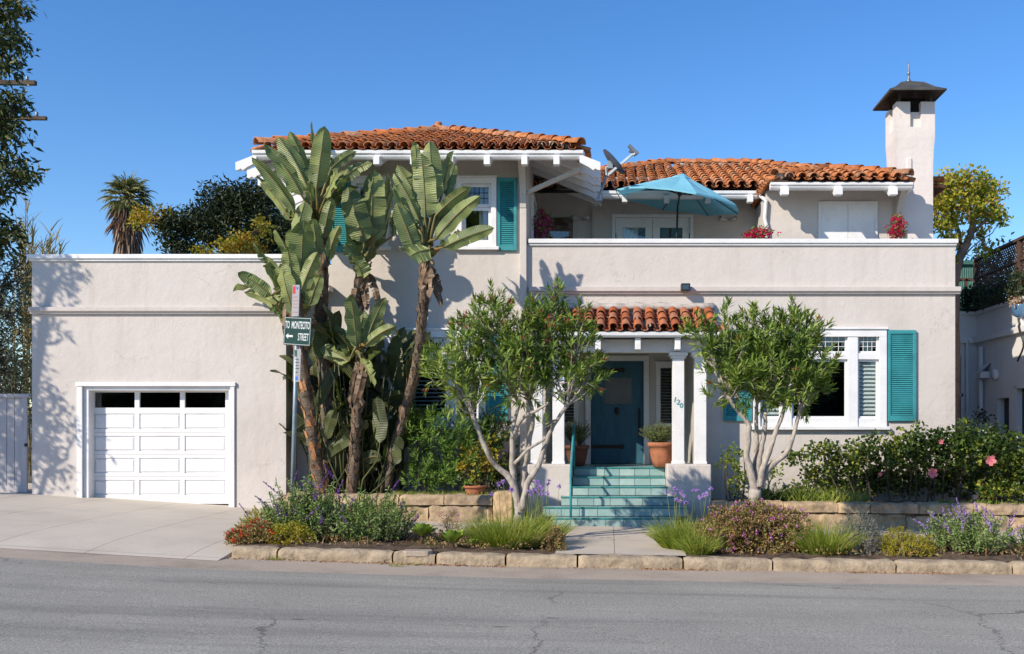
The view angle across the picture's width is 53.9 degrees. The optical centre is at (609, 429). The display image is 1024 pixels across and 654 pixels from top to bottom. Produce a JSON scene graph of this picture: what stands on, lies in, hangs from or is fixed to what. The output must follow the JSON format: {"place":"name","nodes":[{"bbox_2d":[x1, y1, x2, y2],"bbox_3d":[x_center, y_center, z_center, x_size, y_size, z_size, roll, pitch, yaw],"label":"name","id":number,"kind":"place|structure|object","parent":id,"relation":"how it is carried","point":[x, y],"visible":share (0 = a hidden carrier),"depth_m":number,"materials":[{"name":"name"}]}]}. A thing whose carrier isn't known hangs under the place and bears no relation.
{"place":"outdoors","nodes":[
{"label":"outdoors","id":0,"kind":"place"},
{"bbox_2d":[0,483,262,560],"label":"driveway","id":1,"kind":"structure","parent":0,"point":[29,520],"depth_m":14.54,"materials":[{"name":"concrete"}]},
{"bbox_2d":[0,394,31,491],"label":"side gate","id":2,"kind":"structure","parent":1,"relation":"on","point":[13,442],"depth_m":18.00,"materials":[{"name":"paint"}]},
{"bbox_2d":[235,532,555,553],"bbox_3d":[-2.810,1.567,14.150,4.180,0.143,2.220,0,0,0],"label":"planting bed","id":3,"kind":"object","parent":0,"point":[459,547],"visible":0.34,"depth_m":13.37,"materials":[{"name":"soil"}]},
{"bbox_2d":[223,518,285,545],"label":"flower shrub","id":4,"kind":"object","parent":3,"relation":"on","point":[243,534],"visible":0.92,"depth_m":13.25,"materials":[{"name":"red plant"}]},
{"bbox_2d":[234,504,281,535],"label":"shrub","id":5,"kind":"object","parent":3,"relation":"on","point":[256,515],"visible":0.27,"depth_m":13.97,"materials":[{"name":"green plant"}]},
{"bbox_2d":[252,520,320,544],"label":"flower shrub","id":6,"kind":"object","parent":3,"relation":"on","point":[282,530],"visible":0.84,"depth_m":13.37,"materials":[{"name":"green plant"}]},
{"bbox_2d":[283,285,311,517],"bbox_3d":[-4.567,-0.293,14.669,0.584,3.663,0.107,0,0,25],"label":"street sign","id":7,"kind":"object","parent":3,"relation":"on","point":[297,330],"visible":1,"depth_m":14.67,"materials":[{"name":"metal"}]},
{"bbox_2d":[239,464,358,540],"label":"sage plant","id":8,"kind":"object","parent":3,"relation":"on","point":[315,513],"visible":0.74,"depth_m":13.87,"materials":[{"name":"green plant"}]},
{"bbox_2d":[325,479,426,542],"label":"sage plant","id":9,"kind":"object","parent":3,"relation":"on","point":[372,523],"visible":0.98,"depth_m":13.76,"materials":[{"name":"green plant"}]},
{"bbox_2d":[408,523,438,543],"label":"succulent","id":10,"kind":"object","parent":3,"relation":"on","point":[422,529],"visible":0.98,"depth_m":13.62,"materials":[{"name":"green plant"}]},
{"bbox_2d":[433,529,464,546],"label":"succulent","id":11,"kind":"object","parent":3,"relation":"on","point":[452,536],"visible":1,"depth_m":13.42,"materials":[{"name":"green plant"}]},
{"bbox_2d":[435,508,466,540],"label":"flower shrub","id":12,"kind":"object","parent":3,"relation":"on","point":[445,522],"visible":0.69,"depth_m":14.19,"materials":[{"name":"beige plant"}]},
{"bbox_2d":[446,480,569,549],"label":"grass tuft","id":13,"kind":"object","parent":3,"relation":"on","point":[496,533],"visible":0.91,"depth_m":13.56,"materials":[{"name":"plant"}]},
{"bbox_2d":[416,274,616,522],"bbox_3d":[-1.345,-0.323,14.584,2.936,3.873,1.577,0,0,0],"label":"oleander tree","id":14,"kind":"object","parent":3,"relation":"on","point":[511,347],"visible":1,"depth_m":14.41,"materials":[{"name":"green plant"}]},
{"bbox_2d":[508,478,560,524],"bbox_3d":[-1.258,1.204,16.211,1.069,0.840,0.933,0,0,0],"label":"wild garlic","id":15,"kind":"object","parent":3,"relation":"on","point":[541,487],"visible":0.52,"depth_m":16.19,"materials":[{"name":"green plant"}]},
{"bbox_2d":[510,484,580,545],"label":"flowering plant","id":16,"kind":"object","parent":3,"relation":"on","point":[564,526],"visible":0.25,"depth_m":14.25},
{"bbox_2d":[541,525,566,550],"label":"flower shrub","id":17,"kind":"object","parent":3,"relation":"on","point":[556,535],"visible":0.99,"depth_m":13.43,"materials":[{"name":"yellow plant"}]},
{"bbox_2d":[0,557,1023,653],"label":"road","id":18,"kind":"structure","parent":0,"point":[56,607],"depth_m":9.13,"materials":[{"name":"asphalt"}]},
{"bbox_2d":[0,0,1023,406],"label":"sky","id":19,"kind":"structure","parent":0,"point":[175,93],"materials":[{"name":"blue"}]},
{"bbox_2d":[28,423,1009,567],"bbox_3d":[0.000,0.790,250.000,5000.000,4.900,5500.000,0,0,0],"label":"ground","id":20,"kind":"structure","parent":0,"point":[29,479],"depth_m":14.97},
{"bbox_2d":[0,246,31,435],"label":"bush","id":21,"kind":"object","parent":20,"relation":"on","point":[6,285],"visible":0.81,"depth_m":21.46,"materials":[{"name":"green plant"}]},
{"bbox_2d":[0,317,31,430],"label":"background tree","id":22,"kind":"object","parent":20,"relation":"on","point":[18,373],"visible":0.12,"depth_m":34.21,"materials":[{"name":"green plant"}]},
{"bbox_2d":[0,13,47,120],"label":"utility pole","id":23,"kind":"object","parent":20,"relation":"on","point":[37,117],"visible":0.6,"depth_m":24.75,"materials":[{"name":"brown wood"}]},
{"bbox_2d":[0,0,49,265],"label":"overhanging tree","id":24,"kind":"object","parent":20,"relation":"on","point":[21,173],"visible":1,"depth_m":20.48,"materials":[{"name":"green plant"}]},
{"bbox_2d":[10,188,68,475],"bbox_3d":[-13.167,-2.253,23.012,1.621,6.614,1.237,0,0,0],"label":"giant reed","id":25,"kind":"object","parent":20,"relation":"on","point":[49,241],"visible":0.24,"depth_m":22.85,"materials":[{"name":"green plant"}]},
{"bbox_2d":[96,170,157,253],"bbox_3d":[-17.346,-4.147,35.998,2.032,10.395,2.062,0,0,0],"label":"fan palm","id":26,"kind":"object","parent":20,"relation":"on","point":[125,240],"visible":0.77,"depth_m":35.68,"materials":[{"name":"green plant"}]},
{"bbox_2d":[125,173,331,264],"bbox_3d":[-10.058,-2.942,27.005,6.082,7.986,2.368,0,0,0],"label":"dark tree","id":27,"kind":"object","parent":20,"relation":"on","point":[221,212],"visible":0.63,"depth_m":26.55,"materials":[{"name":"green plant"}]},
{"bbox_2d":[188,213,277,253],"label":"yellow shrub","id":28,"kind":"object","parent":20,"relation":"on","point":[242,243],"visible":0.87,"depth_m":25.35,"materials":[{"name":"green plant"}]},
{"bbox_2d":[232,545,280,558],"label":"kerb","id":29,"kind":"structure","parent":20,"relation":"on","point":[254,552],"depth_m":12.86,"materials":[{"name":"stone"}]},
{"bbox_2d":[278,547,393,562],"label":"kerb","id":30,"kind":"structure","parent":20,"relation":"on","point":[335,554],"depth_m":12.86,"materials":[{"name":"stone"}]},
{"bbox_2d":[281,490,513,523],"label":"stone wall","id":31,"kind":"structure","parent":20,"relation":"on","point":[431,507],"depth_m":17.02,"materials":[{"name":"stone"}]},
{"bbox_2d":[393,550,436,564],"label":"kerb","id":32,"kind":"structure","parent":20,"relation":"on","point":[400,557],"depth_m":12.85,"materials":[{"name":"stone"}]},
{"bbox_2d":[403,549,432,556],"bbox_3d":[-2.481,1.595,12.940,0.383,0.073,0.220,0,0,0],"label":"kerb patch","id":33,"kind":"object","parent":32,"relation":"on","point":[416,552],"visible":0.94,"depth_m":12.84,"materials":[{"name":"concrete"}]},
{"bbox_2d":[437,551,505,565],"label":"kerb","id":34,"kind":"structure","parent":20,"relation":"on","point":[469,558],"depth_m":12.86,"materials":[{"name":"stone"}]},
{"bbox_2d":[27,63,960,521],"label":"house","id":35,"kind":"structure","parent":20,"relation":"on","point":[155,377],"depth_m":18.60,"materials":[{"name":"paint"}]},
{"bbox_2d":[94,391,228,504],"bbox_3d":[-8.229,0.398,18.244,2.587,2.303,0.052,0,0,0],"label":"garage door","id":36,"kind":"structure","parent":35,"relation":"in","point":[179,455],"depth_m":18.22,"materials":[{"name":"white paint"}]},
{"bbox_2d":[351,175,390,249],"bbox_3d":[-4.464,-4.023,18.660,0.794,1.374,0.320,0,0,0],"label":"window","id":37,"kind":"structure","parent":35,"relation":"in","point":[359,181],"depth_m":18.55,"materials":[{"name":"white paint"}]},
{"bbox_2d":[364,328,485,428],"bbox_3d":[-3.546,-0.948,18.638,2.580,1.870,0.296,0,0,0],"label":"window","id":38,"kind":"structure","parent":35,"relation":"in","point":[439,333],"depth_m":18.56,"materials":[{"name":"white paint"}]},
{"bbox_2d":[456,175,498,249],"bbox_3d":[-2.480,-4.023,18.660,0.844,1.374,0.320,0,0,0],"label":"window","id":39,"kind":"structure","parent":35,"relation":"in","point":[487,184],"depth_m":18.57,"materials":[{"name":"white paint"}]},
{"bbox_2d":[531,194,536,238],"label":"side window","id":40,"kind":"structure","parent":35,"relation":"in","point":[533,202],"depth_m":19.50,"materials":[{"name":"white paint"}]},
{"bbox_2d":[532,207,559,238],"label":"bougainvillea","id":41,"kind":"object","parent":35,"relation":"on","point":[546,223],"visible":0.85,"depth_m":19.54,"materials":[{"name":"purple plant"}]},
{"bbox_2d":[538,213,576,238],"bbox_3d":[-1.116,-3.490,21.030,0.860,2.120,0.140,0,0,0],"label":"side door","id":42,"kind":"structure","parent":35,"relation":"in","point":[554,215],"depth_m":20.96,"materials":[{"name":"beige paint"}]},
{"bbox_2d":[552,365,580,425],"bbox_3d":[-0.900,-0.723,20.228,0.620,1.305,0.236,0,0,0],"label":"window","id":43,"kind":"structure","parent":35,"relation":"in","point":[575,404],"depth_m":20.16,"materials":[{"name":"white paint"}]},
{"bbox_2d":[565,445,589,465],"bbox_3d":[-0.630,0.493,19.000,0.484,0.400,0.484,0,0,0],"label":"flower pot","id":44,"kind":"object","parent":35,"relation":"on","point":[581,452],"visible":0.77,"depth_m":18.84,"materials":[{"name":"ceramic"}]},
{"bbox_2d":[565,419,593,444],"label":"pot shrub","id":45,"kind":"object","parent":44,"relation":"on","point":[580,435],"visible":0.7,"depth_m":18.94,"materials":[{"name":"green plant"}]},
{"bbox_2d":[595,144,638,201],"bbox_3d":[0.134,-4.839,18.860,0.818,1.043,0.482,0,0,32],"label":"satellite dish","id":46,"kind":"object","parent":35,"relation":"attached to","point":[613,164],"visible":1,"depth_m":18.82,"materials":[{"name":"paint"}]},
{"bbox_2d":[591,361,642,462],"bbox_3d":[0.145,-0.350,20.229,1.065,2.070,0.142,0,0,0],"label":"front door","id":47,"kind":"structure","parent":35,"relation":"in","point":[616,415],"depth_m":20.25,"materials":[{"name":"wood"}]},
{"bbox_2d":[612,214,692,238],"bbox_3d":[0.896,-3.476,21.090,1.708,2.092,0.260,0,0,0],"label":"french door","id":48,"kind":"structure","parent":35,"relation":"in","point":[627,225],"depth_m":21.01,"materials":[{"name":"white paint"}]},
{"bbox_2d":[648,442,671,466],"bbox_3d":[0.953,0.463,18.520,0.517,0.460,0.517,0,0,0],"label":"flower pot","id":49,"kind":"object","parent":35,"relation":"on","point":[661,454],"visible":0.84,"depth_m":18.34,"materials":[{"name":"ceramic"}]},
{"bbox_2d":[638,419,671,441],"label":"pot shrub","id":50,"kind":"object","parent":49,"relation":"on","point":[660,435],"visible":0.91,"depth_m":18.41,"materials":[{"name":"green plant"}]},
{"bbox_2d":[654,361,671,425],"bbox_3d":[1.185,-0.723,20.228,0.610,1.305,0.236,0,0,0],"label":"window","id":51,"kind":"structure","parent":35,"relation":"in","point":[659,364],"depth_m":20.16,"materials":[{"name":"white paint"}]},
{"bbox_2d":[617,170,738,238],"bbox_3d":[1.350,-3.770,19.737,2.311,2.670,2.335,0,0,11],"label":"patio umbrella","id":52,"kind":"object","parent":35,"relation":"on","point":[718,204],"visible":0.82,"depth_m":19.84,"materials":[{"name":"fabric"}]},
{"bbox_2d":[741,225,781,238],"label":"bougainvillea","id":53,"kind":"object","parent":35,"relation":"on","point":[759,232],"visible":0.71,"depth_m":18.92,"materials":[{"name":"pink plant"}]},
{"bbox_2d":[752,327,889,429],"bbox_3d":[3.894,-0.948,18.607,2.580,1.895,0.234,0,0,0],"label":"window","id":54,"kind":"structure","parent":35,"relation":"in","point":[851,355],"depth_m":18.56,"materials":[{"name":"white paint"}]},
{"bbox_2d":[818,201,877,238],"bbox_3d":[4.635,-3.438,19.474,1.150,2.016,0.048,0,0,0],"label":"window","id":55,"kind":"structure","parent":35,"relation":"in","point":[836,219],"depth_m":19.47,"materials":[{"name":"white paint"}]},
{"bbox_2d":[885,212,908,238],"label":"bougainvillea","id":56,"kind":"object","parent":35,"relation":"on","point":[898,228],"visible":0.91,"depth_m":18.95,"materials":[{"name":"pink plant"}]},
{"bbox_2d":[0,548,1023,585],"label":"road gutter","id":57,"kind":"object","parent":20,"relation":"on","point":[230,563],"visible":0.87,"depth_m":12.30,"materials":[{"name":"concrete"}]},
{"bbox_2d":[226,531,1022,574],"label":"leaf litter","id":58,"kind":"object","parent":57,"relation":"on","point":[681,569],"visible":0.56,"depth_m":12.81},
{"bbox_2d":[506,553,576,567],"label":"kerb","id":59,"kind":"structure","parent":20,"relation":"on","point":[541,560],"depth_m":12.86,"materials":[{"name":"stone"}]},
{"bbox_2d":[543,467,687,526],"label":"steps","id":60,"kind":"structure","parent":20,"relation":"on","point":[633,516],"depth_m":17.54,"materials":[{"name":"tile"}]},
{"bbox_2d":[569,424,574,517],"bbox_3d":[-0.667,0.695,17.771,0.046,1.600,1.541,0,0,0],"label":"handrail","id":61,"kind":"object","parent":60,"relation":"on","point":[572,461],"visible":0.98,"depth_m":17.27,"materials":[{"name":"metal"}]},
{"bbox_2d":[578,554,681,569],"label":"kerb","id":62,"kind":"structure","parent":20,"relation":"on","point":[624,561],"depth_m":12.85,"materials":[{"name":"stone"}]},
{"bbox_2d":[683,556,771,570],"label":"kerb","id":63,"kind":"structure","parent":20,"relation":"on","point":[731,563],"depth_m":12.85,"materials":[{"name":"stone"}]},
{"bbox_2d":[772,557,895,572],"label":"kerb","id":64,"kind":"structure","parent":20,"relation":"on","point":[820,564],"depth_m":12.86,"materials":[{"name":"stone"}]},
{"bbox_2d":[711,500,1023,542],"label":"stone wall","id":65,"kind":"structure","parent":20,"relation":"on","point":[886,515],"depth_m":17.02,"materials":[{"name":"stone"}]},
{"bbox_2d":[893,559,1011,573],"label":"kerb","id":66,"kind":"structure","parent":20,"relation":"on","point":[952,566],"depth_m":12.86,"materials":[{"name":"stone"}]},
{"bbox_2d":[956,232,1016,303],"bbox_3d":[13.002,-2.666,33.155,5.387,8.031,4.526,0,0,0],"label":"background tree","id":67,"kind":"object","parent":20,"relation":"on","point":[979,245],"visible":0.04,"depth_m":33.60,"materials":[{"name":"green plant"}]},
{"bbox_2d":[959,296,1023,500],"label":"neighbouring house","id":68,"kind":"structure","parent":20,"relation":"on","point":[991,375],"depth_m":22.89,"materials":[{"name":"paint"}]},
{"bbox_2d":[960,355,963,431],"bbox_3d":[7.965,-0.850,23.984,1.030,1.900,0.028,0,0,0],"label":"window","id":69,"kind":"structure","parent":68,"relation":"in","point":[962,356],"depth_m":23.97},
{"bbox_2d":[960,235,1023,310],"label":"lattice fence","id":70,"kind":"object","parent":68,"relation":"on","point":[1017,256],"visible":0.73,"depth_m":22.77,"materials":[{"name":"wood"}]},
{"bbox_2d":[960,266,1023,312],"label":"ivy","id":71,"kind":"object","parent":68,"relation":"on","point":[982,299],"visible":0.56,"depth_m":22.56,"materials":[{"name":"green plant"}]},
{"bbox_2d":[1008,295,1023,361],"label":"hanging basket","id":72,"kind":"object","parent":68,"relation":"attached to","point":[1017,309],"visible":1,"depth_m":21.17,"materials":[{"name":"blue ceramic"}]},
{"bbox_2d":[1015,385,1023,454],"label":"window","id":73,"kind":"structure","parent":68,"relation":"in","point":[1019,390],"depth_m":21.64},
{"bbox_2d":[555,536,685,555],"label":"path","id":74,"kind":"structure","parent":0,"point":[611,545],"depth_m":13.92,"materials":[{"name":"concrete"}]},
{"bbox_2d":[330,520,1023,542],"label":"pavement","id":75,"kind":"structure","parent":0,"point":[620,531],"depth_m":16.24,"materials":[{"name":"concrete"}]},
{"bbox_2d":[685,541,1023,561],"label":"planting bed","id":76,"kind":"object","parent":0,"point":[948,555],"visible":0.32,"depth_m":13.33,"materials":[{"name":"soil"}]},
{"bbox_2d":[251,526,1023,559],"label":"ground cover","id":77,"kind":"object","parent":76,"relation":"on","point":[427,542],"visible":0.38,"depth_m":13.29,"materials":[{"name":"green plant"}]},
{"bbox_2d":[633,486,731,549],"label":"grass tuft","id":78,"kind":"object","parent":76,"relation":"on","point":[660,536],"visible":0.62,"depth_m":13.85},
{"bbox_2d":[671,525,729,554],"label":"grass tuft","id":79,"kind":"object","parent":76,"relation":"on","point":[689,547],"visible":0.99,"depth_m":13.28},
{"bbox_2d":[696,522,729,556],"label":"lantana shrub","id":80,"kind":"object","parent":76,"relation":"on","point":[712,533],"visible":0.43,"depth_m":13.57,"materials":[{"name":"green plant"}]},
{"bbox_2d":[692,496,816,554],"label":"lantana shrub","id":81,"kind":"object","parent":76,"relation":"on","point":[767,519],"visible":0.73,"depth_m":13.71,"materials":[{"name":"brown plant"}]},
{"bbox_2d":[676,293,842,535],"bbox_3d":[2.182,-0.167,14.611,2.471,3.651,1.756,0,0,0],"label":"oleander tree","id":82,"kind":"object","parent":76,"relation":"on","point":[768,373],"visible":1,"depth_m":14.38,"materials":[{"name":"green plant"}]},
{"bbox_2d":[780,509,874,555],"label":"grass tuft","id":83,"kind":"object","parent":76,"relation":"on","point":[834,540],"visible":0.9,"depth_m":13.43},
{"bbox_2d":[831,508,886,555],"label":"lavender bush","id":84,"kind":"object","parent":76,"relation":"on","point":[870,533],"visible":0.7,"depth_m":13.60,"materials":[{"name":"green plant"}]},
{"bbox_2d":[868,526,940,556],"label":"shrub","id":85,"kind":"object","parent":76,"relation":"on","point":[907,540],"visible":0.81,"depth_m":13.50,"materials":[{"name":"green plant"}]},
{"bbox_2d":[913,497,1022,555],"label":"sage plant","id":86,"kind":"object","parent":76,"relation":"on","point":[960,533],"visible":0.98,"depth_m":13.71,"materials":[{"name":"green plant"}]},
{"bbox_2d":[999,512,1023,549],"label":"sage plant","id":87,"kind":"object","parent":76,"relation":"on","point":[1012,541],"visible":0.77,"depth_m":14.04,"materials":[{"name":"green plant"}]},
{"bbox_2d":[711,499,1023,503],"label":"planting bed","id":88,"kind":"object","parent":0,"point":[728,500],"visible":0.16,"depth_m":18.11,"materials":[{"name":"soil"}]},
{"bbox_2d":[713,441,784,499],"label":"vine","id":89,"kind":"object","parent":88,"relation":"on","point":[727,461],"visible":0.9,"depth_m":18.09,"materials":[{"name":"green plant"}]},
{"bbox_2d":[761,482,821,500],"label":"strap grass","id":90,"kind":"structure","parent":88,"relation":"on","point":[781,494],"depth_m":17.43,"materials":[{"name":"green plant"}]},
{"bbox_2d":[789,486,873,502],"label":"strap grass","id":91,"kind":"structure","parent":88,"relation":"on","point":[845,496],"depth_m":17.32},
{"bbox_2d":[780,415,1023,503],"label":"hibiscus hedge","id":92,"kind":"object","parent":88,"relation":"on","point":[962,451],"visible":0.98,"depth_m":17.53,"materials":[{"name":"green plant"}]},
{"bbox_2d":[933,498,1023,504],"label":"border grass","id":93,"kind":"structure","parent":88,"relation":"on","point":[989,502],"depth_m":17.35,"materials":[{"name":"green plant"}]},
{"bbox_2d":[959,261,981,311],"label":"green shed","id":94,"kind":"structure","parent":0,"point":[967,270],"depth_m":26.99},
{"bbox_2d":[960,493,1023,501],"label":"planting bed","id":95,"kind":"object","parent":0,"point":[968,499],"visible":0.02,"depth_m":22.03,"materials":[{"name":"soil"}]},
{"bbox_2d":[933,162,1013,497],"bbox_3d":[8.035,-2.240,22.500,2.125,7.578,1.098,0,0,0],"label":"street tree","id":96,"kind":"object","parent":95,"relation":"on","point":[971,195],"visible":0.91,"depth_m":22.38,"materials":[{"name":"green plant"}]},
{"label":"planting bed","id":97,"kind":"structure","parent":0,"visible":0},
{"bbox_2d":[233,200,328,492],"bbox_3d":[-5.750,-1.365,17.205,1.895,5.068,1.181,0,0,0],"label":"banana plant","id":98,"kind":"object","parent":97,"relation":"on","point":[300,261],"visible":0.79,"depth_m":17.01,"materials":[{"name":"green plant"}]},
{"bbox_2d":[252,121,372,489],"bbox_3d":[-5.272,-2.098,17.425,2.236,6.588,1.459,0,0,0],"label":"banana plant","id":99,"kind":"object","parent":97,"relation":"on","point":[314,177],"visible":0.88,"depth_m":17.07,"materials":[{"name":"green plant"}]},
{"bbox_2d":[270,317,435,492],"bbox_3d":[-4.581,-0.420,18.083,2.998,3.270,0.862,0,0,0],"label":"banana plant","id":100,"kind":"object","parent":97,"relation":"on","point":[403,369],"visible":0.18,"depth_m":17.92,"materials":[{"name":"green plant"}]},
{"bbox_2d":[297,303,414,493],"bbox_3d":[-4.358,-0.492,17.442,2.276,3.411,0.691,0,0,0],"label":"banana plant","id":101,"kind":"object","parent":97,"relation":"on","point":[378,419],"visible":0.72,"depth_m":17.36,"materials":[{"name":"green plant"}]},
{"bbox_2d":[320,294,395,493],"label":"banana plant","id":102,"kind":"object","parent":97,"relation":"on","point":[365,329],"visible":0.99,"depth_m":17.18,"materials":[{"name":"green plant"}]},
{"bbox_2d":[297,310,433,490],"bbox_3d":[-4.415,-0.498,17.896,2.393,3.320,1.121,0,0,0],"label":"banana plant","id":103,"kind":"object","parent":97,"relation":"on","point":[407,340],"visible":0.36,"depth_m":17.97,"materials":[{"name":"green plant"}]},
{"bbox_2d":[319,427,411,493],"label":"banana plant","id":104,"kind":"object","parent":97,"relation":"on","point":[330,447],"visible":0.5,"depth_m":17.53,"materials":[{"name":"green plant"}]},
{"bbox_2d":[341,169,396,492],"bbox_3d":[-4.319,-1.712,17.728,1.051,5.725,1.093,0,0,0],"label":"banana plant","id":105,"kind":"object","parent":97,"relation":"on","point":[366,218],"visible":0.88,"depth_m":17.52,"materials":[{"name":"green plant"}]},
{"bbox_2d":[380,140,493,492],"bbox_3d":[-2.962,-1.797,16.829,1.539,5.926,2.316,0,0,-20],"label":"banana plant","id":106,"kind":"object","parent":97,"relation":"on","point":[421,191],"visible":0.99,"depth_m":16.32,"materials":[{"name":"green plant"}]},
{"bbox_2d":[393,489,494,494],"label":"border grass","id":107,"kind":"structure","parent":97,"relation":"on","point":[436,492],"depth_m":17.31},
{"bbox_2d":[395,402,502,493],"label":"oleander shrub","id":108,"kind":"object","parent":97,"relation":"on","point":[448,446],"visible":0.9,"depth_m":17.51,"materials":[{"name":"green plant"}]},
{"bbox_2d":[463,485,486,494],"bbox_3d":[-2.343,1.080,17.400,0.418,0.220,0.418,0,0,0],"label":"flower pot","id":109,"kind":"object","parent":97,"relation":"on","point":[470,489],"visible":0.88,"depth_m":17.25,"materials":[{"name":"ceramic"}]},
{"bbox_2d":[455,433,506,488],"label":"pot shrub","id":110,"kind":"object","parent":109,"relation":"on","point":[479,463],"visible":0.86,"depth_m":17.43,"materials":[{"name":"yellow plant"}]},
{"bbox_2d":[458,406,520,491],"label":"oleander shrub","id":111,"kind":"object","parent":97,"relation":"on","point":[492,420],"visible":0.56,"depth_m":18.11,"materials":[{"name":"green plant"}]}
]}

